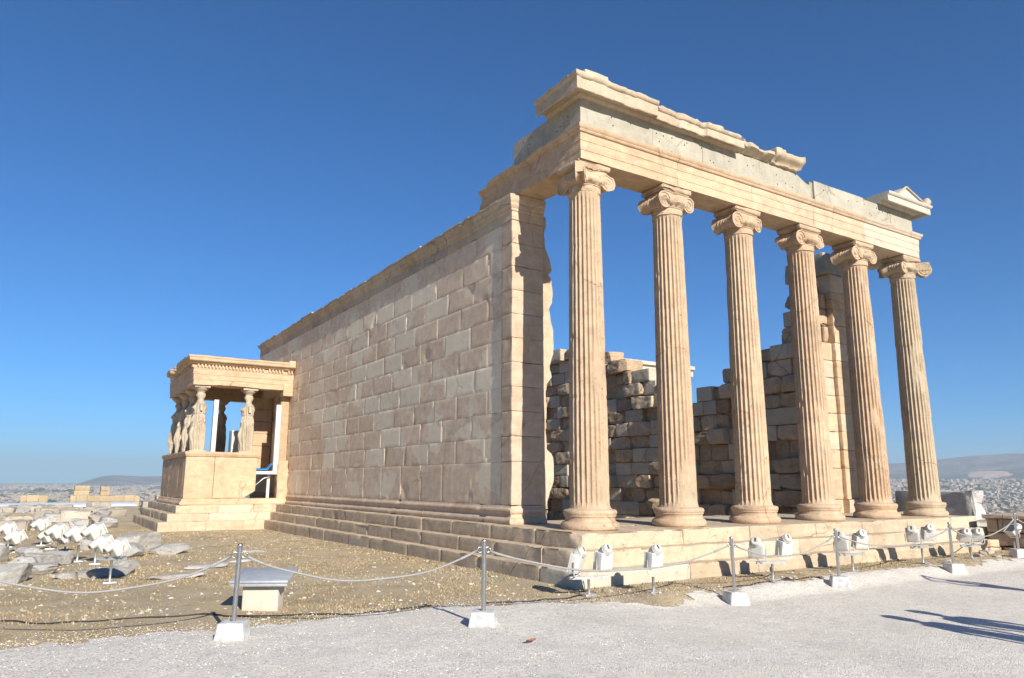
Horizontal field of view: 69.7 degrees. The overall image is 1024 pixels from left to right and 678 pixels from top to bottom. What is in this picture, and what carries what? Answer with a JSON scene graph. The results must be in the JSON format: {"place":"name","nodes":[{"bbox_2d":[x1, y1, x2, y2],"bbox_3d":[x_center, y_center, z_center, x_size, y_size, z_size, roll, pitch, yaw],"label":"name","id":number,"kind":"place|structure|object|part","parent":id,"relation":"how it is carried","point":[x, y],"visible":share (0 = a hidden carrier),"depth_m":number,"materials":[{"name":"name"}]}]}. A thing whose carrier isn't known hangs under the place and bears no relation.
{"place":"outdoors","nodes":[
{"label":"outdoors","id":0,"kind":"place"},
{"bbox_2d":[40,508,59,512],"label":"ruin block","id":1,"kind":"object","parent":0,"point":[55,510],"depth_m":33.85,"materials":[{"name":"stone"}]},
{"bbox_2d":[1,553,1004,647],"bbox_3d":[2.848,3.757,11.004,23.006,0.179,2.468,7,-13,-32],"label":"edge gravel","id":2,"kind":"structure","parent":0,"point":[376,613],"depth_m":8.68,"materials":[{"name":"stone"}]},
{"bbox_2d":[0,482,1019,649],"bbox_3d":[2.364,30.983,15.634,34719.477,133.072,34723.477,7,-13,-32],"label":"ground","id":3,"kind":"structure","parent":0,"point":[182,590],"depth_m":10.68,"materials":[{"name":"brown soil"}]},
{"bbox_2d":[0,545,9,562],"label":"grey rock","id":4,"kind":"object","parent":3,"relation":"on","point":[4,553],"visible":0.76,"depth_m":14.16,"materials":[{"name":"grey stone"}]},
{"bbox_2d":[0,506,16,512],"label":"ruin block","id":5,"kind":"object","parent":3,"relation":"on","point":[9,509],"depth_m":33.14,"materials":[{"name":"stone"}]},
{"bbox_2d":[0,522,17,547],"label":"floodlight","id":6,"kind":"object","parent":3,"relation":"on","point":[7,528],"visible":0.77,"depth_m":17.53,"materials":[{"name":"metal"}]},
{"bbox_2d":[3,529,27,552],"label":"floodlight","id":7,"kind":"object","parent":3,"relation":"on","point":[16,537],"visible":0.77,"depth_m":16.09,"materials":[{"name":"metal"}]},
{"bbox_2d":[0,520,31,530],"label":"ruin block","id":8,"kind":"object","parent":3,"relation":"on","point":[23,524],"depth_m":23.53,"materials":[{"name":"stone"}]},
{"bbox_2d":[0,563,33,585],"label":"grey rock","id":9,"kind":"object","parent":3,"relation":"on","point":[17,573],"visible":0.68,"depth_m":11.02,"materials":[{"name":"grey stone"}]},
{"bbox_2d":[0,512,33,520],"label":"ruin block","id":10,"kind":"object","parent":3,"relation":"on","point":[5,516],"depth_m":25.96,"materials":[{"name":"stone"}]},
{"bbox_2d":[9,505,36,506],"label":"ruin block","id":11,"kind":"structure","parent":3,"relation":"on","point":[22,505],"depth_m":39.26,"materials":[{"name":"stone"}]},
{"bbox_2d":[16,507,30,512],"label":"ruin block","id":12,"kind":"object","parent":3,"relation":"on","point":[23,509],"depth_m":33.75,"materials":[{"name":"grey stone"}]},
{"bbox_2d":[14,546,42,555],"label":"grey rock","id":13,"kind":"object","parent":3,"relation":"on","point":[20,551],"visible":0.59,"depth_m":14.97,"materials":[{"name":"grey stone"}]},
{"bbox_2d":[20,495,47,502],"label":"old wall","id":14,"kind":"structure","parent":3,"relation":"on","point":[33,498],"depth_m":91.75,"materials":[{"name":"beige stone"}]},
{"bbox_2d":[8,553,61,563],"bbox_3d":[-8.390,3.943,12.869,0.888,0.402,0.562,7,-13,-32],"label":"grey rock","id":15,"kind":"object","parent":3,"relation":"on","point":[39,558],"visible":0.45,"depth_m":12.76,"materials":[{"name":"grey stone"}]},
{"bbox_2d":[29,505,43,509],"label":"ruin block","id":16,"kind":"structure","parent":3,"relation":"on","point":[32,507],"depth_m":34.79,"materials":[{"name":"stone"}]},
{"bbox_2d":[29,517,51,545],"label":"floodlight","id":17,"kind":"object","parent":3,"relation":"on","point":[41,524],"visible":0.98,"depth_m":18.03,"materials":[{"name":"metal"}]},
{"bbox_2d":[29,563,58,575],"bbox_3d":[-7.783,3.815,12.037,0.468,0.264,0.572,-4,-12,22],"label":"grey rock","id":18,"kind":"object","parent":3,"relation":"on","point":[43,568],"visible":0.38,"depth_m":11.99,"materials":[{"name":"grey stone"}]},
{"bbox_2d":[33,510,54,519],"bbox_3d":[-18.824,7.195,29.609,0.772,0.566,0.812,7,-13,-32],"label":"ruin block","id":19,"kind":"object","parent":3,"relation":"on","point":[38,515],"depth_m":29.42,"materials":[{"name":"stone"}]},
{"bbox_2d":[36,529,54,549],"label":"floodlight","id":20,"kind":"object","parent":3,"relation":"on","point":[43,537],"visible":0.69,"depth_m":16.95,"materials":[{"name":"metal"}]},
{"bbox_2d":[34,507,58,510],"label":"ruin block","id":21,"kind":"object","parent":3,"relation":"on","point":[36,509],"depth_m":33.75,"materials":[{"name":"stone"}]},
{"bbox_2d":[40,513,60,522],"bbox_3d":[-17.808,6.963,28.435,0.714,0.479,0.941,10,-15,-41],"label":"ruin block","id":22,"kind":"object","parent":3,"relation":"on","point":[53,517],"depth_m":28.23,"materials":[{"name":"beige stone"}]},
{"bbox_2d":[44,523,67,550],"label":"floodlight","id":23,"kind":"object","parent":3,"relation":"on","point":[56,531],"visible":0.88,"depth_m":15.49,"materials":[{"name":"metal"}]},
{"bbox_2d":[41,550,74,565],"bbox_3d":[-8.434,4.097,13.665,0.444,0.313,0.700,-5,-12,26],"label":"grey rock","id":24,"kind":"object","parent":3,"relation":"on","point":[67,557],"visible":0.47,"depth_m":13.64,"materials":[{"name":"grey stone"}]},
{"bbox_2d":[46,504,73,508],"bbox_3d":[-21.537,8.173,34.982,1.153,0.584,0.693,7,-13,-32],"label":"ruin block","id":25,"kind":"object","parent":3,"relation":"on","point":[63,506],"depth_m":34.79,"materials":[{"name":"stone"}]},
{"bbox_2d":[52,529,69,550],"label":"floodlight","id":26,"kind":"object","parent":3,"relation":"on","point":[63,540],"visible":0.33,"depth_m":16.27,"materials":[{"name":"metal"}]},
{"bbox_2d":[60,507,74,510],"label":"ruin block","id":27,"kind":"object","parent":3,"relation":"on","point":[67,508],"depth_m":34.39,"materials":[{"name":"stone"}]},
{"bbox_2d":[0,502,136,506],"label":"site shed","id":28,"kind":"structure","parent":3,"relation":"on","point":[113,504],"depth_m":74.06,"materials":[{"name":"metal"}]},
{"bbox_2d":[64,521,75,528],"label":"ruin block","id":29,"kind":"object","parent":3,"relation":"on","point":[69,524],"depth_m":24.58,"materials":[{"name":"beige stone"}]},
{"bbox_2d":[63,524,86,562],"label":"floodlight","id":30,"kind":"object","parent":3,"relation":"on","point":[72,534],"visible":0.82,"depth_m":14.05,"materials":[{"name":"metal"}]},
{"bbox_2d":[60,511,92,522],"bbox_3d":[-16.977,6.950,28.667,1.072,0.501,0.608,4,-12,-20],"label":"ruin block","id":31,"kind":"object","parent":3,"relation":"on","point":[65,516],"depth_m":28.41,"materials":[{"name":"stone"}]},
{"bbox_2d":[70,518,91,526],"bbox_3d":[-14.793,6.364,25.111,0.730,0.468,0.624,3,-11,-12],"label":"ruin block","id":32,"kind":"object","parent":3,"relation":"on","point":[86,522],"depth_m":24.97,"materials":[{"name":"beige stone"}]},
{"bbox_2d":[74,485,89,495],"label":"old wall","id":33,"kind":"structure","parent":3,"relation":"on","point":[80,490],"depth_m":96.36,"materials":[{"name":"beige stone"}]},
{"bbox_2d":[72,509,92,510],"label":"ruin block","id":34,"kind":"object","parent":3,"relation":"on","point":[82,509],"depth_m":34.62,"materials":[{"name":"stone"}]},
{"bbox_2d":[77,538,93,549],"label":"grey rock","id":35,"kind":"object","parent":3,"relation":"on","point":[85,543],"visible":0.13,"depth_m":16.76,"materials":[{"name":"grey stone"}]},
{"bbox_2d":[52,567,134,578],"bbox_3d":[-6.777,3.811,11.943,1.213,0.167,0.514,7,-13,-32],"label":"grey rock","id":36,"kind":"object","parent":3,"relation":"on","point":[104,572],"visible":0.76,"depth_m":11.78,"materials":[{"name":"grey stone"}]},
{"bbox_2d":[80,522,107,564],"bbox_3d":[-7.773,3.839,13.595,0.308,0.861,0.445,-6,-13,29],"label":"floodlight","id":37,"kind":"object","parent":3,"relation":"on","point":[94,531],"visible":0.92,"depth_m":13.60,"materials":[{"name":"metal"}]},
{"bbox_2d":[86,502,110,508],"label":"ruin block","id":38,"kind":"object","parent":3,"relation":"on","point":[106,504],"depth_m":43.24,"materials":[{"name":"stone"}]},
{"bbox_2d":[88,514,112,523],"bbox_3d":[-15.271,6.775,27.361,0.859,0.512,0.716,-3,-11,14],"label":"ruin block","id":39,"kind":"object","parent":3,"relation":"on","point":[94,518],"depth_m":27.14,"materials":[{"name":"stone"}]},
{"bbox_2d":[96,510,111,515],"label":"ruin block","id":40,"kind":"object","parent":3,"relation":"on","point":[107,512],"depth_m":32.35,"materials":[{"name":"grey stone"}]},
{"bbox_2d":[69,495,139,505],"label":"old wall","id":41,"kind":"structure","parent":3,"relation":"on","point":[99,498],"depth_m":95.01,"materials":[{"name":"beige stone"}]},
{"bbox_2d":[100,486,109,495],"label":"old wall","id":42,"kind":"structure","parent":3,"relation":"on","point":[104,490],"depth_m":97.76,"materials":[{"name":"beige stone"}]},
{"bbox_2d":[98,516,118,527],"bbox_3d":[-13.968,6.392,25.394,0.619,0.526,0.928,7,-13,-32],"label":"ruin block","id":43,"kind":"object","parent":3,"relation":"on","point":[110,522],"depth_m":25.12,"materials":[{"name":"beige stone"}]},
{"bbox_2d":[88,534,130,583],"bbox_3d":[-6.082,3.375,11.103,0.547,0.817,0.386,1,-11,-4],"label":"floodlight","id":44,"kind":"object","parent":3,"relation":"on","point":[116,548],"visible":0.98,"depth_m":11.09,"materials":[{"name":"metal"}]},
{"bbox_2d":[100,508,126,515],"bbox_3d":[-18.283,7.971,33.713,0.578,0.387,1.027,-9,-14,40],"label":"ruin block","id":45,"kind":"object","parent":3,"relation":"on","point":[118,512],"depth_m":33.62,"materials":[{"name":"stone"}]},
{"bbox_2d":[109,559,139,567],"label":"grey rock","id":46,"kind":"object","parent":3,"relation":"on","point":[131,563],"visible":0.47,"depth_m":12.90,"materials":[{"name":"grey stone"}]},
{"bbox_2d":[120,542,144,557],"bbox_3d":[-7.888,4.401,15.211,0.515,0.355,0.552,5,-12,-21],"label":"grey rock","id":47,"kind":"object","parent":3,"relation":"on","point":[137,550],"visible":0.57,"depth_m":15.06,"materials":[{"name":"grey stone"}]},
{"bbox_2d":[115,531,162,549],"bbox_3d":[-8.567,4.702,16.845,1.045,0.567,0.746,7,-13,-32],"label":"grey rock","id":48,"kind":"object","parent":3,"relation":"on","point":[149,540],"visible":0.46,"depth_m":16.78,"materials":[{"name":"grey stone"}]},
{"bbox_2d":[140,500,155,511],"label":"old wall","id":49,"kind":"structure","parent":3,"relation":"on","point":[144,503],"depth_m":42.66,"materials":[{"name":"stone"}]},
{"bbox_2d":[148,543,189,554],"bbox_3d":[-7.402,4.562,15.846,0.808,0.289,0.474,2,-11,-9],"label":"grey rock","id":50,"kind":"object","parent":3,"relation":"on","point":[169,548],"visible":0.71,"depth_m":15.71,"materials":[{"name":"grey stone"}]},
{"bbox_2d":[146,572,206,579],"bbox_3d":[-5.302,3.776,11.663,0.931,0.107,0.226,7,-13,-32],"label":"grey rock","id":51,"kind":"object","parent":3,"relation":"on","point":[167,576],"visible":0.64,"depth_m":11.56,"materials":[{"name":"grey stone"}]},
{"bbox_2d":[184,562,228,569],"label":"grey rock","id":52,"kind":"object","parent":3,"relation":"on","point":[198,566],"visible":0.63,"depth_m":12.93,"materials":[{"name":"grey stone"}]},
{"bbox_2d":[133,354,295,531],"bbox_3d":[-11.425,4.096,27.986,4.288,6.117,7.530,7,-13,-32],"label":"maiden porch","id":53,"kind":"object","parent":3,"relation":"on","point":[202,489],"visible":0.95,"depth_m":25.87,"materials":[{"name":"stone"}]},
{"bbox_2d":[210,400,218,451],"bbox_3d":[-10.477,3.064,25.892,0.195,1.844,0.195,7,-13,-32],"label":"steel prop","id":54,"kind":"object","parent":53,"relation":"on","point":[214,426],"visible":0.95,"depth_m":25.83,"materials":[{"name":"white metal"}]},
{"bbox_2d":[255,470,276,485],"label":"work platform","id":55,"kind":"structure","parent":53,"relation":"on","point":[266,472],"depth_m":26.14,"materials":[{"name":"white metal"}]},
{"bbox_2d":[228,430,238,451],"bbox_3d":[-10.240,4.193,27.617,0.700,1.460,0.540,7,-13,-32],"label":"site cabinet","id":56,"kind":"object","parent":55,"relation":"on","point":[233,441],"visible":0.2,"depth_m":27.38,"materials":[{"name":"white metal"}]},
{"bbox_3d":[-10.106,4.149,27.412,0.600,1.350,0.040,7,-13,-32],"label":"door","id":57,"kind":"part","parent":56,"relation":"part of","materials":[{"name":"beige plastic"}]},
{"bbox_2d":[256,463,272,470],"bbox_3d":[-8.990,4.602,26.443,0.650,0.278,0.700,7,-13,-32],"label":"tarpaulin","id":58,"kind":"object","parent":55,"relation":"on","point":[267,468],"visible":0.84,"depth_m":26.29,"materials":[{"name":"blue plastic"}]},
{"bbox_2d":[271,405,281,470],"bbox_3d":[-8.510,3.571,26.592,0.221,2.360,0.221,7,-13,-32],"label":"steel prop","id":59,"kind":"object","parent":55,"relation":"on","point":[276,436],"visible":1,"depth_m":26.53,"materials":[{"name":"white metal"}]},
{"bbox_2d":[265,475,269,497],"bbox_3d":[-8.739,5.368,26.278,0.130,1.030,0.130,7,-13,-32],"label":"steel prop","id":60,"kind":"object","parent":53,"relation":"on","point":[267,487],"visible":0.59,"depth_m":26.25,"materials":[{"name":"white metal"}]},
{"bbox_2d":[0,605,431,623],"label":"cable","id":61,"kind":"object","parent":3,"relation":"on","point":[213,614],"visible":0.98,"depth_m":8.36,"materials":[{"name":"black rubber"}]},
{"bbox_2d":[227,558,252,562],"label":"grey rock","id":62,"kind":"object","parent":3,"relation":"on","point":[242,560],"visible":0.59,"depth_m":13.99,"materials":[{"name":"grey stone"}]},
{"bbox_2d":[236,549,267,551],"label":"grey rock","id":63,"kind":"object","parent":3,"relation":"on","point":[252,550],"visible":0.47,"depth_m":16.11,"materials":[{"name":"grey stone"}]},
{"bbox_2d":[229,567,297,610],"bbox_3d":[-3.028,3.072,8.984,0.680,0.477,0.570,1,-11,-4],"label":"information stand","id":64,"kind":"object","parent":3,"relation":"on","point":[263,589],"visible":0.86,"depth_m":8.81,"materials":[{"name":"beige stone"}]},
{"bbox_2d":[0,530,1005,645],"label":"pebbles","id":65,"kind":"object","parent":3,"relation":"on","point":[249,613],"visible":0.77,"depth_m":10.57,"materials":[{"name":"beige stone"}]},
{"bbox_2d":[0,478,1023,518],"bbox_3d":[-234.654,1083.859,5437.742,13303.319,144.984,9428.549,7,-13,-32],"label":"city","id":66,"kind":"object","parent":3,"relation":"on","point":[989,506],"visible":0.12,"depth_m":4257.70,"materials":[{"name":"paint"}]},
{"bbox_2d":[0,478,1023,519],"bbox_3d":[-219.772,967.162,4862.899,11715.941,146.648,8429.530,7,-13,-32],"label":"city trees","id":67,"kind":"object","parent":3,"relation":"on","point":[248,496],"visible":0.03,"depth_m":4307.23,"materials":[{"name":"green plant"}]},
{"bbox_2d":[486,595,580,603],"bbox_3d":[0.378,3.402,9.603,1.517,0.028,0.173,6,-12,-28],"label":"cable","id":68,"kind":"object","parent":3,"relation":"on","point":[533,600],"visible":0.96,"depth_m":9.52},
{"bbox_2d":[217,533,936,609],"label":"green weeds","id":69,"kind":"object","parent":3,"relation":"on","point":[594,586],"visible":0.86,"depth_m":12.77,"materials":[{"name":"green plant"}]},
{"bbox_2d":[567,544,613,596],"bbox_3d":[1.060,3.197,10.020,0.668,0.789,0.293,2,-11,-8],"label":"floodlight","id":70,"kind":"object","parent":3,"relation":"on","point":[603,557],"visible":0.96,"depth_m":10.00,"materials":[{"name":"metal"}]},
{"bbox_2d":[249,69,1000,588],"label":"ruined temple","id":71,"kind":"structure","parent":3,"relation":"on","point":[447,403],"depth_m":16.11,"materials":[{"name":"stone"}]},
{"bbox_2d":[646,498,658,509],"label":"fallen stone","id":72,"kind":"object","parent":71,"relation":"on","point":[652,503],"visible":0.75,"depth_m":24.62,"materials":[{"name":"beige stone"}]},
{"bbox_2d":[644,544,662,593],"bbox_3d":[2.000,3.257,10.268,0.280,0.772,0.233,7,-13,-32],"label":"floodlight","id":73,"kind":"object","parent":3,"relation":"on","point":[653,555],"visible":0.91,"depth_m":10.25,"materials":[{"name":"metal"}]},
{"bbox_2d":[623,358,694,376],"bbox_3d":[4.328,7.761,37.746,8.607,12.784,6.156,7,-13,-32],"label":"porch","id":74,"kind":"object","parent":3,"relation":"on","point":[649,364],"visible":0.04,"depth_m":37.09,"materials":[{"name":"stone"}]},
{"bbox_2d":[748,534,792,581],"bbox_3d":[4.130,3.517,11.689,0.773,0.816,0.308,2,-11,-9],"label":"floodlight","id":75,"kind":"object","parent":3,"relation":"on","point":[784,544],"visible":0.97,"depth_m":11.69,"materials":[{"name":"metal"}]},
{"bbox_2d":[723,576,821,587],"bbox_3d":[4.042,3.783,11.472,2.308,0.034,0.207,7,-13,-32],"label":"cable","id":76,"kind":"object","parent":3,"relation":"on","point":[771,580],"visible":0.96,"depth_m":11.47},
{"bbox_2d":[833,529,868,571],"bbox_3d":[5.946,3.747,12.860,0.705,0.821,0.313,3,-11,-15],"label":"floodlight","id":77,"kind":"object","parent":3,"relation":"on","point":[860,535],"visible":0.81,"depth_m":12.86,"materials":[{"name":"metal"}]},
{"bbox_2d":[904,524,936,563],"bbox_3d":[7.872,3.983,14.129,0.725,0.854,0.325,4,-12,-18],"label":"floodlight","id":78,"kind":"object","parent":3,"relation":"on","point":[913,533],"visible":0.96,"depth_m":14.10,"materials":[{"name":"metal"}]},
{"bbox_2d":[939,559,951,562],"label":"grey rock","id":79,"kind":"object","parent":3,"relation":"on","point":[942,560],"visible":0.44,"depth_m":14.36,"materials":[{"name":"stone"}]},
{"bbox_2d":[956,527,984,559],"bbox_3d":[9.453,4.240,15.113,0.682,0.734,0.359,4,-12,-21],"label":"floodlight","id":80,"kind":"object","parent":3,"relation":"on","point":[976,531],"visible":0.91,"depth_m":15.06,"materials":[{"name":"metal"}]},
{"bbox_2d":[977,520,986,526],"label":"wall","id":81,"kind":"structure","parent":3,"relation":"on","point":[981,523],"depth_m":21.40,"materials":[{"name":"stone"}]},
{"bbox_2d":[978,550,994,553],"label":"grey rock","id":82,"kind":"object","parent":3,"relation":"on","point":[986,551],"visible":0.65,"depth_m":16.10,"materials":[{"name":"stone"}]},
{"bbox_2d":[982,512,1023,550],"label":"retaining wall","id":83,"kind":"structure","parent":3,"relation":"on","point":[996,522],"depth_m":17.10,"materials":[{"name":"brown stone"}]},
{"bbox_2d":[1003,523,1021,547],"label":"floodlight","id":84,"kind":"object","parent":3,"relation":"on","point":[1009,530],"visible":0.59,"depth_m":16.24,"materials":[{"name":"metal"}]},
{"bbox_2d":[0,558,1023,677],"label":"gravel path","id":85,"kind":"structure","parent":0,"point":[937,583],"depth_m":7.17,"materials":[{"name":"grey gravel"}]},
{"bbox_2d":[213,543,250,640],"bbox_3d":[-2.716,2.487,7.230,0.295,0.920,0.294,1,-11,-4],"label":"barrier post","id":86,"kind":"object","parent":85,"relation":"on","point":[233,628],"visible":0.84,"depth_m":7.14,"materials":[{"name":"white concrete"}]},
{"bbox_2d":[0,554,231,593],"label":"barrier rope","id":87,"kind":"object","parent":86,"relation":"attached to","point":[125,588],"visible":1,"depth_m":6.97,"materials":[{"name":"white fabric"}]},
{"bbox_2d":[468,539,497,626],"bbox_3d":[-0.302,2.616,7.859,0.295,0.919,0.297,-1,-11,6],"label":"barrier post","id":88,"kind":"object","parent":85,"relation":"on","point":[483,616],"visible":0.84,"depth_m":7.77,"materials":[{"name":"white concrete"}]},
{"bbox_2d":[247,549,477,581],"bbox_3d":[-1.504,2.347,7.587,2.350,0.299,0.028,3,-11,-15],"label":"barrier rope","id":89,"kind":"object","parent":88,"relation":"hanging from","point":[340,580],"visible":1,"depth_m":7.54,"materials":[{"name":"grey fabric"}]},
{"bbox_2d":[722,537,749,605],"bbox_3d":[3.087,3.231,10.241,0.294,0.921,0.295,3,-11,-12],"label":"barrier post","id":90,"kind":"object","parent":85,"relation":"on","point":[734,596],"visible":0.88,"depth_m":10.12,"materials":[{"name":"white concrete"}]},
{"bbox_2d":[489,545,728,571],"bbox_3d":[1.385,2.688,9.089,4.025,0.356,0.028,8,-14,-35],"label":"barrier rope","id":91,"kind":"object","parent":90,"relation":"attached to","point":[512,557],"visible":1,"depth_m":8.80,"materials":[{"name":"grey fabric"}]},
{"bbox_2d":[829,529,851,589],"bbox_3d":[5.181,3.490,11.697,0.295,0.920,0.296,-2,-11,13],"label":"barrier post","id":92,"kind":"object","parent":85,"relation":"on","point":[838,581],"visible":0.91,"depth_m":11.55,"materials":[{"name":"white concrete"}]},
{"bbox_2d":[734,536,833,556],"bbox_3d":[4.123,3.123,11.007,2.433,0.247,0.028,8,-13,-35],"label":"barrier rope","id":93,"kind":"object","parent":92,"relation":"attached to","point":[829,539],"visible":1,"depth_m":10.91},
{"bbox_2d":[838,529,947,545],"bbox_3d":[6.636,3.442,12.668,3.346,0.248,0.028,7,-13,-32],"label":"barrier rope","id":94,"kind":"object","parent":92,"relation":"attached to","point":[892,545],"visible":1,"depth_m":12.54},
{"bbox_2d":[943,522,966,574],"bbox_3d":[8.109,3.854,13.560,0.294,0.920,0.297,1,-11,-7],"label":"barrier post","id":95,"kind":"object","parent":85,"relation":"on","point":[953,567],"visible":0.91,"depth_m":13.45,"materials":[{"name":"white concrete"}]},
{"bbox_2d":[951,518,1013,536],"bbox_3d":[9.396,3.768,14.609,3.158,0.312,0.028,9,-14,-37],"label":"barrier rope","id":96,"kind":"object","parent":95,"relation":"attached to","point":[984,536],"visible":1,"depth_m":14.52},
{"bbox_2d":[1008,513,1023,557],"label":"barrier post","id":97,"kind":"object","parent":85,"relation":"on","point":[1018,552],"visible":0.98,"depth_m":15.53,"materials":[{"name":"white concrete"}]},
{"bbox_2d":[0,0,1023,482],"label":"sky","id":98,"kind":"structure","parent":0,"point":[179,179],"materials":[{"name":"blue"}]},
{"bbox_2d":[38,453,1023,489],"bbox_3d":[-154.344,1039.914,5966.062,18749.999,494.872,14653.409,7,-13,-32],"label":"hills","id":99,"kind":"structure","parent":0,"point":[1005,466],"depth_m":8172.58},
{"bbox_2d":[895,490,985,519],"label":"marble block","id":100,"kind":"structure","parent":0,"point":[964,503],"depth_m":23.78,"materials":[{"name":"white stone"}]}
]}

